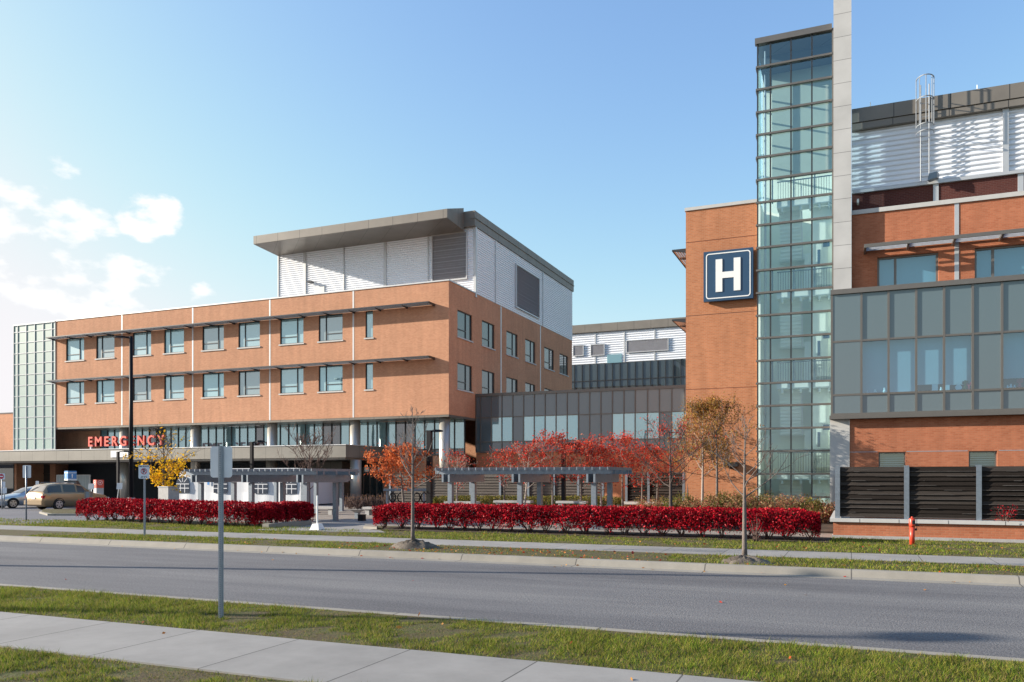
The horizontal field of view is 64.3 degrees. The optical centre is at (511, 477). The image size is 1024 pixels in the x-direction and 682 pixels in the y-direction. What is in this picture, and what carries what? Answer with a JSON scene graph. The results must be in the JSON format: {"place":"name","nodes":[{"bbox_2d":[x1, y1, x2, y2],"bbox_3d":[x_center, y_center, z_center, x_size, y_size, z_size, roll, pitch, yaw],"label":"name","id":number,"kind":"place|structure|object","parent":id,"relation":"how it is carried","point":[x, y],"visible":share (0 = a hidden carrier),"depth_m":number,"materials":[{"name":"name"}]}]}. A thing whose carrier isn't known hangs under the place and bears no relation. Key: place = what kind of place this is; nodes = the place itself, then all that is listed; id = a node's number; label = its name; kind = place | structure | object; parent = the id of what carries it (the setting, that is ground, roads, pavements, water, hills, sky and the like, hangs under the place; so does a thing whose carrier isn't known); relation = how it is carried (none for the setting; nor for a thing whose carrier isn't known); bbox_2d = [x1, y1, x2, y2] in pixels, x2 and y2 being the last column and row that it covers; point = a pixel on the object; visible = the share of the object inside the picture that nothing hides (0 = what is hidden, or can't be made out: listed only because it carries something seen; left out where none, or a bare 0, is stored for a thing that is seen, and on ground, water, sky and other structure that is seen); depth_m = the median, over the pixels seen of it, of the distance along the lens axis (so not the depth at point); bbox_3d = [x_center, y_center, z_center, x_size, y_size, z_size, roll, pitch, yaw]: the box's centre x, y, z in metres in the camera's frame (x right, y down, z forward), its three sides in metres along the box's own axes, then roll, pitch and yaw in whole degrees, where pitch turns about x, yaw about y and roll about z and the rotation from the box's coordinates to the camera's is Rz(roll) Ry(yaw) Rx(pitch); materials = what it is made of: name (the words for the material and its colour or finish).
{"place":"outdoors","nodes":[
{"label":"outdoors","id":0,"kind":"place"},
{"bbox_2d":[0,412,12,450],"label":"brick annex","id":1,"kind":"object","parent":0,"point":[6,431],"depth_m":89.06,"materials":[{"name":"orange brick"}]},
{"bbox_2d":[0,648,291,681],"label":"lawn","id":2,"kind":"structure","parent":0,"point":[162,674],"depth_m":8.21,"materials":[{"name":"green plant"}]},
{"bbox_2d":[0,497,367,523],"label":"driveway","id":3,"kind":"structure","parent":0,"point":[17,512],"depth_m":44.18,"materials":[{"name":"concrete"}]},
{"bbox_2d":[0,486,32,507],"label":"sedan","id":4,"kind":"object","parent":3,"relation":"on","point":[15,499],"visible":0.29,"depth_m":54.76,"materials":[{"name":"silver metal"}]},
{"bbox_2d":[24,482,108,508],"bbox_3d":[-29.083,1.154,53.478,2.157,1.772,4.892,0,0,26],"label":"station wagon","id":5,"kind":"object","parent":3,"relation":"on","point":[57,495],"visible":0.68,"depth_m":51.92,"materials":[{"name":"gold metal"}]},
{"bbox_2d":[56,475,90,490],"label":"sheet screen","id":6,"kind":"object","parent":3,"relation":"on","point":[84,480],"visible":0.34,"depth_m":79.12,"materials":[{"name":"grey plastic"}]},
{"bbox_2d":[113,336,134,505],"bbox_3d":[-27.588,-4.016,58.044,1.600,12.151,0.594,0,0,5],"label":"lamp post","id":7,"kind":"object","parent":3,"relation":"on","point":[131,479],"visible":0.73,"depth_m":57.89,"materials":[{"name":"black metal"}]},
{"bbox_2d":[122,422,204,492],"bbox_3d":[-21.957,-0.778,51.076,3.827,5.497,4.445,0,0,23],"label":"yellow tree","id":8,"kind":"object","parent":3,"relation":"on","point":[155,476],"visible":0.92,"depth_m":50.89,"materials":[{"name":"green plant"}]},
{"bbox_2d":[157,486,179,499],"bbox_3d":[-21.047,1.261,50.000,0.960,1.479,0.860,0,0,29],"label":"utility cabinet","id":9,"kind":"object","parent":3,"relation":"on","point":[166,492],"visible":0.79,"depth_m":49.70,"materials":[{"name":"white metal"}]},
{"bbox_2d":[176,468,332,503],"bbox_3d":[-20.067,0.604,63.884,12.575,2.713,3.766,0,0,23],"label":"event tent","id":10,"kind":"object","parent":3,"relation":"on","point":[264,491],"visible":0.38,"depth_m":62.17,"materials":[{"name":"white fabric"}]},
{"bbox_2d":[0,208,573,501],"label":"emergency building","id":11,"kind":"structure","parent":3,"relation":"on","point":[359,335],"depth_m":70.64,"materials":[{"name":"orange brick"}]},
{"bbox_2d":[65,337,84,361],"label":"window","id":12,"kind":"structure","parent":11,"relation":"in","point":[75,346],"depth_m":78.21,"materials":[{"name":"blue glass"}]},
{"bbox_2d":[65,381,84,404],"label":"window","id":13,"kind":"structure","parent":11,"relation":"in","point":[75,390],"depth_m":78.21,"materials":[{"name":"blue glass"}]},
{"bbox_2d":[95,335,114,359],"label":"window","id":14,"kind":"structure","parent":11,"relation":"in","point":[105,343],"depth_m":76.71,"materials":[{"name":"grey glass"}]},
{"bbox_2d":[95,379,114,403],"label":"window","id":15,"kind":"structure","parent":11,"relation":"in","point":[105,388],"depth_m":76.71,"materials":[{"name":"blue glass"}]},
{"bbox_2d":[88,435,168,448],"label":"emergency sign","id":16,"kind":"object","parent":11,"relation":"on","point":[102,441],"visible":0.83,"depth_m":70.67,"materials":[{"name":"red plastic"}]},
{"bbox_2d":[133,331,151,356],"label":"window","id":17,"kind":"structure","parent":11,"relation":"in","point":[141,340],"depth_m":74.93,"materials":[{"name":"blue glass"}]},
{"bbox_2d":[133,377,151,401],"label":"window","id":18,"kind":"structure","parent":11,"relation":"in","point":[142,385],"depth_m":74.93,"materials":[{"name":"grey glass"}]},
{"bbox_2d":[163,328,184,354],"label":"window","id":19,"kind":"structure","parent":11,"relation":"in","point":[174,339],"depth_m":73.43,"materials":[{"name":"blue glass"}]},
{"bbox_2d":[163,375,184,400],"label":"window","id":20,"kind":"structure","parent":11,"relation":"in","point":[174,385],"depth_m":73.43,"materials":[{"name":"blue glass"}]},
{"bbox_2d":[201,324,224,351],"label":"window","id":21,"kind":"structure","parent":11,"relation":"in","point":[213,337],"depth_m":71.73,"materials":[{"name":"grey glass"}]},
{"bbox_2d":[201,372,224,398],"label":"window","id":22,"kind":"structure","parent":11,"relation":"in","point":[213,384],"depth_m":71.73,"materials":[{"name":"blue glass"}]},
{"bbox_2d":[237,321,260,348],"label":"window","id":23,"kind":"structure","parent":11,"relation":"in","point":[249,332],"depth_m":70.21,"materials":[{"name":"blue glass"}]},
{"bbox_2d":[237,370,260,396],"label":"window","id":24,"kind":"structure","parent":11,"relation":"in","point":[249,381],"depth_m":70.21,"materials":[{"name":"grey glass"}]},
{"bbox_2d":[279,317,303,345],"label":"window","id":25,"kind":"structure","parent":11,"relation":"in","point":[291,328],"depth_m":68.48,"materials":[{"name":"blue glass"}]},
{"bbox_2d":[279,367,303,394],"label":"window","id":26,"kind":"structure","parent":11,"relation":"in","point":[291,378],"depth_m":68.48,"materials":[{"name":"blue glass"}]},
{"bbox_2d":[317,314,343,342],"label":"window","id":27,"kind":"structure","parent":11,"relation":"in","point":[330,327],"depth_m":66.97,"materials":[{"name":"grey glass"}]},
{"bbox_2d":[317,365,343,392],"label":"window","id":28,"kind":"structure","parent":11,"relation":"in","point":[330,378],"depth_m":66.97,"materials":[{"name":"blue glass"}]},
{"bbox_2d":[364,311,373,338],"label":"window","id":29,"kind":"structure","parent":11,"relation":"in","point":[369,314],"depth_m":65.57,"materials":[{"name":"blue glass"}]},
{"bbox_2d":[364,363,373,390],"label":"window","id":30,"kind":"structure","parent":11,"relation":"in","point":[369,366],"depth_m":65.57,"materials":[{"name":"blue glass"}]},
{"bbox_2d":[368,422,375,445],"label":"window","id":31,"kind":"structure","parent":11,"relation":"in","point":[371,425],"depth_m":68.81,"materials":[{"name":"blue glass"}]},
{"bbox_2d":[378,422,385,446],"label":"window","id":32,"kind":"structure","parent":11,"relation":"in","point":[381,425],"depth_m":68.48,"materials":[{"name":"blue glass"}]},
{"bbox_2d":[396,421,404,447],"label":"window","id":33,"kind":"structure","parent":11,"relation":"in","point":[400,425],"depth_m":67.78,"materials":[{"name":"grey glass"}]},
{"bbox_2d":[455,419,463,447],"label":"window","id":34,"kind":"structure","parent":11,"relation":"in","point":[459,424],"depth_m":65.68,"materials":[{"name":"blue glass"}]},
{"bbox_2d":[457,310,472,342],"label":"window","id":35,"kind":"structure","parent":11,"relation":"in","point":[463,319],"depth_m":65.36,"materials":[{"name":"grey"}]},
{"bbox_2d":[457,362,472,392],"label":"window","id":36,"kind":"structure","parent":11,"relation":"in","point":[463,371],"depth_m":65.36,"materials":[{"name":"grey"}]},
{"bbox_2d":[482,370,493,393],"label":"window","id":37,"kind":"structure","parent":11,"relation":"in","point":[487,377],"depth_m":69.66,"materials":[{"name":"grey glass"}]},
{"bbox_2d":[481,320,495,350],"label":"window","id":38,"kind":"structure","parent":11,"relation":"in","point":[487,328],"depth_m":69.66,"materials":[{"name":"grey"}]},
{"bbox_2d":[506,331,518,358],"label":"window","id":39,"kind":"structure","parent":11,"relation":"in","point":[511,339],"depth_m":74.59,"materials":[{"name":"grey"}]},
{"bbox_2d":[525,339,535,364],"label":"window","id":40,"kind":"structure","parent":11,"relation":"in","point":[529,345],"depth_m":78.76,"materials":[{"name":"grey"}]},
{"bbox_2d":[544,347,554,371],"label":"window","id":41,"kind":"structure","parent":11,"relation":"in","point":[548,353],"depth_m":83.70,"materials":[{"name":"grey"}]},
{"bbox_2d":[256,519,385,532],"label":"plaza path","id":42,"kind":"structure","parent":0,"point":[348,524],"depth_m":33.44,"materials":[{"name":"concrete"}]},
{"bbox_2d":[262,520,311,527],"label":"plaza kerb","id":43,"kind":"structure","parent":42,"relation":"on","point":[292,523],"depth_m":32.95,"materials":[{"name":"concrete"}]},
{"bbox_2d":[0,612,756,681],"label":"sidewalk","id":44,"kind":"structure","parent":0,"point":[286,659],"depth_m":8.90,"materials":[{"name":"concrete"}]},
{"bbox_2d":[120,506,831,536],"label":"plaza","id":45,"kind":"structure","parent":0,"point":[347,513],"depth_m":33.71,"materials":[{"name":"grey concrete"}]},
{"bbox_2d":[184,468,357,522],"bbox_3d":[-10.927,0.793,37.098,7.116,2.373,3.500,0,0,23],"label":"pergola","id":46,"kind":"object","parent":45,"relation":"on","point":[281,476],"visible":0.76,"depth_m":36.57,"materials":[{"name":"metal"}]},
{"bbox_2d":[277,424,335,503],"bbox_3d":[-11.898,-0.565,47.050,3.184,5.072,3.582,0,0,-17],"label":"bare tree","id":47,"kind":"object","parent":45,"relation":"on","point":[308,464],"visible":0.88,"depth_m":46.88,"materials":[{"name":"brown plant"}]},
{"bbox_2d":[274,471,358,512],"bbox_3d":[-11.645,0.786,47.552,4.058,2.389,3.850,0,0,23],"label":"pergola","id":48,"kind":"object","parent":45,"relation":"on","point":[341,494],"visible":0.15,"depth_m":48.06,"materials":[{"name":"metal"}]},
{"bbox_2d":[344,494,392,508],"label":"bare hedge","id":49,"kind":"object","parent":45,"relation":"on","point":[350,505],"visible":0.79,"depth_m":51.75,"materials":[{"name":"brown plant"}]},
{"bbox_2d":[363,434,441,502],"bbox_3d":[-5.664,-0.212,42.834,4.252,4.381,4.127,0,0,23],"label":"orange tree","id":50,"kind":"object","parent":45,"relation":"on","point":[394,459],"visible":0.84,"depth_m":42.78,"materials":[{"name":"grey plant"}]},
{"bbox_2d":[426,429,442,503],"bbox_3d":[-4.164,-0.324,43.984,0.907,4.568,0.332,0,0,3],"label":"lamp post","id":51,"kind":"object","parent":45,"relation":"on","point":[429,484],"visible":0.92,"depth_m":43.90,"materials":[{"name":"black metal"}]},
{"bbox_2d":[435,448,482,500],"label":"red maple","id":52,"kind":"object","parent":45,"relation":"on","point":[465,460],"visible":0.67,"depth_m":46.91,"materials":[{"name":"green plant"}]},
{"bbox_2d":[389,474,604,505],"bbox_3d":[-1.442,0.813,56.059,16.089,2.171,0.220,0,0,23],"label":"slat fence","id":53,"kind":"object","parent":45,"relation":"on","point":[490,485],"visible":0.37,"depth_m":55.91,"materials":[{"name":"metal"}]},
{"bbox_2d":[483,445,531,508],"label":"red maple","id":54,"kind":"object","parent":45,"relation":"on","point":[507,453],"visible":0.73,"depth_m":45.95,"materials":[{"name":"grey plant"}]},
{"bbox_2d":[433,494,621,509],"bbox_3d":[0.890,1.488,49.095,11.664,1.012,1.920,0,0,10],"label":"green hedge","id":55,"kind":"object","parent":45,"relation":"on","point":[483,500],"visible":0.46,"depth_m":48.80,"materials":[{"name":"green plant"}]},
{"bbox_2d":[503,430,552,506],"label":"red maple","id":56,"kind":"object","parent":45,"relation":"on","point":[527,448],"visible":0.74,"depth_m":43.82,"materials":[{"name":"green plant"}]},
{"bbox_2d":[435,467,631,529],"bbox_3d":[0.900,0.783,33.393,7.436,2.394,3.550,0,0,23],"label":"pergola","id":57,"kind":"object","parent":45,"relation":"on","point":[541,475],"visible":0.89,"depth_m":32.45,"materials":[{"name":"metal"}]},
{"bbox_2d":[523,429,578,504],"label":"red maple","id":58,"kind":"object","parent":45,"relation":"on","point":[556,440],"visible":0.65,"depth_m":44.82,"materials":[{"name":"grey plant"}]},
{"bbox_2d":[550,432,614,500],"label":"red maple","id":59,"kind":"object","parent":45,"relation":"on","point":[578,447],"visible":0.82,"depth_m":43.90,"materials":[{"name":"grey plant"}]},
{"bbox_2d":[567,436,633,505],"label":"red maple","id":60,"kind":"object","parent":45,"relation":"on","point":[600,453],"visible":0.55,"depth_m":44.97,"materials":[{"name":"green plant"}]},
{"bbox_2d":[591,430,649,506],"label":"red maple","id":61,"kind":"object","parent":45,"relation":"on","point":[628,441],"visible":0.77,"depth_m":45.91,"materials":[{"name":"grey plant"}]},
{"bbox_2d":[624,501,675,506],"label":"brick wall","id":62,"kind":"structure","parent":45,"relation":"on","point":[628,503],"depth_m":50.40,"materials":[{"name":"stone"}]},
{"bbox_2d":[625,472,685,501],"bbox_3d":[8.777,0.557,50.072,3.696,1.842,0.220,0,0,23],"label":"slat fence","id":63,"kind":"object","parent":62,"relation":"on","point":[648,492],"visible":0.77,"depth_m":50.09,"materials":[{"name":"wood"}]},
{"bbox_2d":[667,411,708,494],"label":"ochre tree","id":64,"kind":"object","parent":45,"relation":"on","point":[677,458],"visible":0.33,"depth_m":40.80,"materials":[{"name":"red plant"}]},
{"bbox_2d":[830,510,1023,542],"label":"brick wall","id":65,"kind":"structure","parent":45,"relation":"on","point":[954,530],"depth_m":25.75,"materials":[{"name":"orange brick"}]},
{"bbox_2d":[835,465,1023,520],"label":"slat fence","id":66,"kind":"object","parent":65,"relation":"on","point":[978,492],"visible":1,"depth_m":25.96,"materials":[{"name":"metal"}]},
{"bbox_2d":[0,542,1023,657],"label":"road","id":67,"kind":"structure","parent":0,"point":[986,620],"depth_m":14.81,"materials":[{"name":"grey asphalt"}]},
{"bbox_2d":[66,533,1023,680],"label":"fallen leaves","id":68,"kind":"object","parent":67,"relation":"on","point":[566,564],"visible":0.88,"depth_m":21.36,"materials":[{"name":"red plant"}]},
{"bbox_2d":[0,525,1023,565],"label":"sidewalk","id":69,"kind":"structure","parent":0,"point":[880,557],"depth_m":22.95,"materials":[{"name":"concrete"}]},
{"bbox_2d":[0,529,1023,575],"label":"verge","id":70,"kind":"structure","parent":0,"point":[589,553],"depth_m":21.29,"materials":[{"name":"green plant"}]},
{"bbox_2d":[138,465,148,534],"bbox_3d":[-12.594,0.811,27.926,0.372,2.499,0.057,0,0,0],"label":"road sign","id":71,"kind":"object","parent":70,"relation":"on","point":[143,472],"visible":1,"depth_m":27.92,"materials":[{"name":"grey metal"}]},
{"bbox_2d":[392,539,439,549],"bbox_3d":[-2.810,1.846,22.990,1.661,0.278,1.106,0,0,23],"label":"soil mound","id":72,"kind":"object","parent":70,"relation":"on","point":[412,544],"visible":0.99,"depth_m":22.77,"materials":[{"name":"soil"}]},
{"bbox_2d":[383,407,446,540],"bbox_3d":[-2.690,-0.113,22.819,1.949,3.948,1.785,0,0,23],"label":"bare tree","id":73,"kind":"object","parent":72,"relation":"on","point":[412,506],"visible":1,"depth_m":22.98,"materials":[{"name":"grey plant"}]},
{"bbox_2d":[721,554,772,564],"bbox_3d":[5.441,1.875,18.962,1.213,0.221,0.866,0,0,7],"label":"soil mound","id":74,"kind":"object","parent":70,"relation":"on","point":[745,558],"visible":0.95,"depth_m":18.73,"materials":[{"name":"soil"}]},
{"bbox_2d":[704,410,809,555],"bbox_3d":[5.765,0.146,19.247,2.079,3.508,1.483,0,0,-21],"label":"bare tree","id":75,"kind":"object","parent":74,"relation":"on","point":[744,533],"visible":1,"depth_m":19.17,"materials":[{"name":"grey plant"}]},
{"bbox_2d":[0,0,1023,426],"label":"sky","id":76,"kind":"structure","parent":0,"point":[146,146],"materials":[{"name":"blue"}]},
{"bbox_2d":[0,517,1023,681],"bbox_3d":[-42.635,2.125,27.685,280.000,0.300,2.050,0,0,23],"label":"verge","id":77,"kind":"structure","parent":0,"point":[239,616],"depth_m":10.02,"materials":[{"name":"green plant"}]},
{"bbox_2d":[210,446,231,617],"bbox_3d":[-4.107,0.807,11.496,0.307,2.505,0.059,0,0,0],"label":"road sign","id":78,"kind":"object","parent":77,"relation":"on","point":[220,463],"visible":1,"depth_m":11.51,"materials":[{"name":"grey metal"}]},
{"bbox_2d":[14,519,1023,557],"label":"lawn","id":79,"kind":"structure","parent":0,"point":[651,542],"depth_m":24.91,"materials":[{"name":"green plant"}]},
{"bbox_2d":[75,497,266,525],"bbox_3d":[-15.368,1.423,35.690,12.270,1.181,1.713,0,0,31],"label":"red hedge","id":80,"kind":"object","parent":79,"relation":"on","point":[174,508],"visible":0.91,"depth_m":34.73,"materials":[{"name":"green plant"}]},
{"bbox_2d":[247,500,314,525],"bbox_3d":[-9.556,1.461,33.874,1.446,1.105,3.103,0,0,30],"label":"red hedge","id":81,"kind":"object","parent":79,"relation":"on","point":[282,511],"visible":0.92,"depth_m":33.37,"materials":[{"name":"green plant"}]},
{"bbox_2d":[371,526,830,542],"bbox_3d":[2.544,2.095,28.701,16.130,0.300,2.250,0,0,23],"label":"hedge bed","id":82,"kind":"object","parent":79,"relation":"on","point":[655,535],"visible":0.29,"depth_m":28.00,"materials":[{"name":"plant"}]},
{"bbox_2d":[371,501,822,539],"bbox_3d":[2.169,1.420,28.678,16.575,1.148,1.850,0,0,23],"label":"red hedge","id":83,"kind":"object","parent":82,"relation":"on","point":[610,516],"visible":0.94,"depth_m":27.80,"materials":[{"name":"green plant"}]},
{"bbox_2d":[611,517,832,533],"bbox_3d":[9.684,2.050,35.018,8.634,0.300,10.100,0,0,23],"label":"garden bed","id":84,"kind":"object","parent":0,"point":[827,527],"depth_m":30.73,"materials":[{"name":"brown soil"}]},
{"bbox_2d":[623,413,725,506],"bbox_3d":[7.001,-0.554,36.801,4.185,4.950,4.293,0,0,-30],"label":"spreading tree","id":85,"kind":"object","parent":84,"relation":"on","point":[670,453],"visible":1,"depth_m":36.97,"materials":[{"name":"red plant"}]},
{"bbox_2d":[660,492,699,514],"bbox_3d":[7.874,1.275,38.210,2.048,1.335,1.994,0,0,23],"label":"garden shrub","id":86,"kind":"object","parent":84,"relation":"on","point":[676,501],"visible":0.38,"depth_m":38.15,"materials":[{"name":"green plant"}]},
{"bbox_2d":[672,394,733,500],"bbox_3d":[9.211,-1.019,38.870,3.305,5.839,2.818,0,0,-28],"label":"ochre tree","id":87,"kind":"object","parent":84,"relation":"on","point":[701,449],"visible":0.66,"depth_m":38.69,"materials":[{"name":"orange plant"}]},
{"bbox_2d":[680,389,764,495],"bbox_3d":[9.771,-1.102,37.702,3.082,6.006,3.570,0,0,-27],"label":"ochre tree","id":88,"kind":"object","parent":84,"relation":"on","point":[716,405],"visible":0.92,"depth_m":37.85,"materials":[{"name":"brown plant"}]},
{"bbox_2d":[719,491,758,514],"bbox_3d":[9.928,1.232,36.082,2.021,1.420,1.918,0,0,-32],"label":"garden shrub","id":89,"kind":"object","parent":84,"relation":"on","point":[735,504],"visible":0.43,"depth_m":35.69,"materials":[{"name":"beige plant"}]},
{"bbox_2d":[746,490,791,519],"bbox_3d":[11.127,1.220,35.318,2.060,1.446,2.026,0,0,23],"label":"garden shrub","id":90,"kind":"object","parent":84,"relation":"on","point":[763,505],"visible":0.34,"depth_m":35.23,"materials":[{"name":"beige plant"}]},
{"bbox_2d":[807,496,834,523],"bbox_3d":[13.030,1.331,33.998,1.603,1.223,1.548,0,0,23],"label":"garden shrub","id":91,"kind":"object","parent":84,"relation":"on","point":[827,512],"visible":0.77,"depth_m":33.74,"materials":[{"name":"brown plant"}]},
{"label":"ground","id":92,"kind":"structure","parent":0,"visible":0},
{"bbox_2d":[0,535,1023,586],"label":"kerb","id":93,"kind":"structure","parent":92,"relation":"on","point":[931,577],"depth_m":19.47,"materials":[{"name":"concrete"}]},
{"bbox_2d":[0,584,1023,661],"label":"kerb","id":94,"kind":"structure","parent":92,"relation":"on","point":[703,636],"depth_m":10.81,"materials":[{"name":"concrete"}]},
{"bbox_2d":[475,385,685,503],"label":"link building","id":95,"kind":"structure","parent":92,"relation":"on","point":[503,420],"depth_m":63.69,"materials":[{"name":"grey metal"}]},
{"bbox_2d":[492,417,500,440],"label":"window","id":96,"kind":"structure","parent":95,"relation":"in","point":[496,422],"depth_m":66.40,"materials":[{"name":"blue glass"}]},
{"bbox_2d":[502,417,511,440],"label":"window","id":97,"kind":"structure","parent":95,"relation":"in","point":[506,421],"depth_m":66.05,"materials":[{"name":"blue glass"}]},
{"bbox_2d":[524,416,533,440],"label":"window","id":98,"kind":"structure","parent":95,"relation":"in","point":[528,421],"depth_m":65.33,"materials":[{"name":"blue glass"}]},
{"bbox_2d":[557,415,566,439],"bbox_3d":[3.921,-3.945,64.271,0.853,1.925,0.040,0,0,23],"label":"window","id":99,"kind":"structure","parent":95,"relation":"in","point":[561,420],"depth_m":64.22,"materials":[{"name":"blue glass"}]},
{"bbox_2d":[568,415,577,439],"bbox_3d":[4.775,-3.945,63.916,0.854,1.925,0.040,0,0,23],"label":"window","id":100,"kind":"structure","parent":95,"relation":"in","point":[572,419],"depth_m":63.89,"materials":[{"name":"blue glass"}]},
{"bbox_2d":[613,414,622,438],"bbox_3d":[8.141,-3.945,62.515,0.836,1.925,0.040,0,0,23],"label":"window","id":101,"kind":"structure","parent":95,"relation":"in","point":[617,418],"depth_m":62.52,"materials":[{"name":"blue glass"}]},
{"bbox_2d":[624,413,633,438],"bbox_3d":[8.965,-3.945,62.172,0.804,1.925,0.040,0,0,23],"label":"window","id":102,"kind":"structure","parent":95,"relation":"in","point":[628,418],"depth_m":62.15,"materials":[{"name":"blue glass"}]},
{"bbox_2d":[636,413,646,438],"bbox_3d":[9.809,-3.945,61.820,0.881,1.925,0.040,0,0,23],"label":"window","id":103,"kind":"structure","parent":95,"relation":"in","point":[641,424],"depth_m":61.79,"materials":[{"name":"blue glass"}]},
{"bbox_2d":[648,413,658,437],"bbox_3d":[10.664,-3.945,61.464,0.827,1.925,0.040,0,0,23],"label":"window","id":104,"kind":"structure","parent":95,"relation":"in","point":[653,415],"depth_m":61.44,"materials":[{"name":"blue glass"}]},
{"bbox_2d":[572,317,685,389],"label":"building","id":105,"kind":"structure","parent":92,"relation":"on","point":[642,353],"depth_m":110.28,"materials":[{"name":"silver metal"}]},
{"bbox_2d":[672,0,1023,520],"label":"building","id":106,"kind":"structure","parent":92,"relation":"on","point":[806,348],"depth_m":37.54,"materials":[{"name":"orange brick"}]},
{"bbox_2d":[704,247,753,302],"bbox_3d":[10.626,-9.936,40.030,2.368,2.459,0.340,0,0,23],"label":"hospital sign","id":107,"kind":"object","parent":106,"relation":"attached to","point":[728,275],"visible":1,"depth_m":39.88,"materials":[{"name":"blue metal"}]},
{"bbox_2d":[816,239,829,284],"bbox_3d":[14.844,-10.301,38.951,0.610,2.130,0.068,0,0,23],"label":"door","id":108,"kind":"structure","parent":106,"relation":"in","point":[821,248],"depth_m":38.95,"materials":[{"name":"clear glass"}]},
{"bbox_2d":[816,331,829,375],"bbox_3d":[14.844,-5.936,38.951,0.610,2.130,0.068,0,0,23],"label":"door","id":109,"kind":"structure","parent":106,"relation":"in","point":[821,341],"depth_m":38.94,"materials":[{"name":"clear glass"}]},
{"bbox_2d":[816,423,829,466],"bbox_3d":[14.844,-1.572,38.951,0.610,2.130,0.068,0,0,23],"label":"door","id":110,"kind":"structure","parent":106,"relation":"in","point":[821,433],"depth_m":38.94,"materials":[{"name":"clear glass"}]},
{"bbox_2d":[877,252,937,285],"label":"window","id":111,"kind":"structure","parent":106,"relation":"in","point":[927,254],"depth_m":37.25,"materials":[{"name":"blue glass"}]},
{"bbox_2d":[916,73,934,180],"bbox_3d":[18.629,-15.717,36.773,0.767,4.568,1.043,0,0,23],"label":"roof ladder","id":112,"kind":"object","parent":106,"relation":"attached to","point":[920,110],"visible":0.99,"depth_m":36.77,"materials":[{"name":"grey metal"}]},
{"bbox_2d":[975,244,1023,277],"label":"window","id":113,"kind":"structure","parent":106,"relation":"in","point":[1022,245],"depth_m":35.79,"materials":[{"name":"blue glass"}]},
{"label":"shrub bed","id":114,"kind":"structure","parent":0,"visible":0},
{"bbox_2d":[621,442,662,499],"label":"red maple","id":115,"kind":"object","parent":114,"relation":"on","point":[648,458],"visible":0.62,"depth_m":46.84,"materials":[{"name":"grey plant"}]},
{"bbox_2d":[637,445,679,500],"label":"red maple","id":116,"kind":"object","parent":114,"relation":"on","point":[660,455],"visible":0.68,"depth_m":46.92,"materials":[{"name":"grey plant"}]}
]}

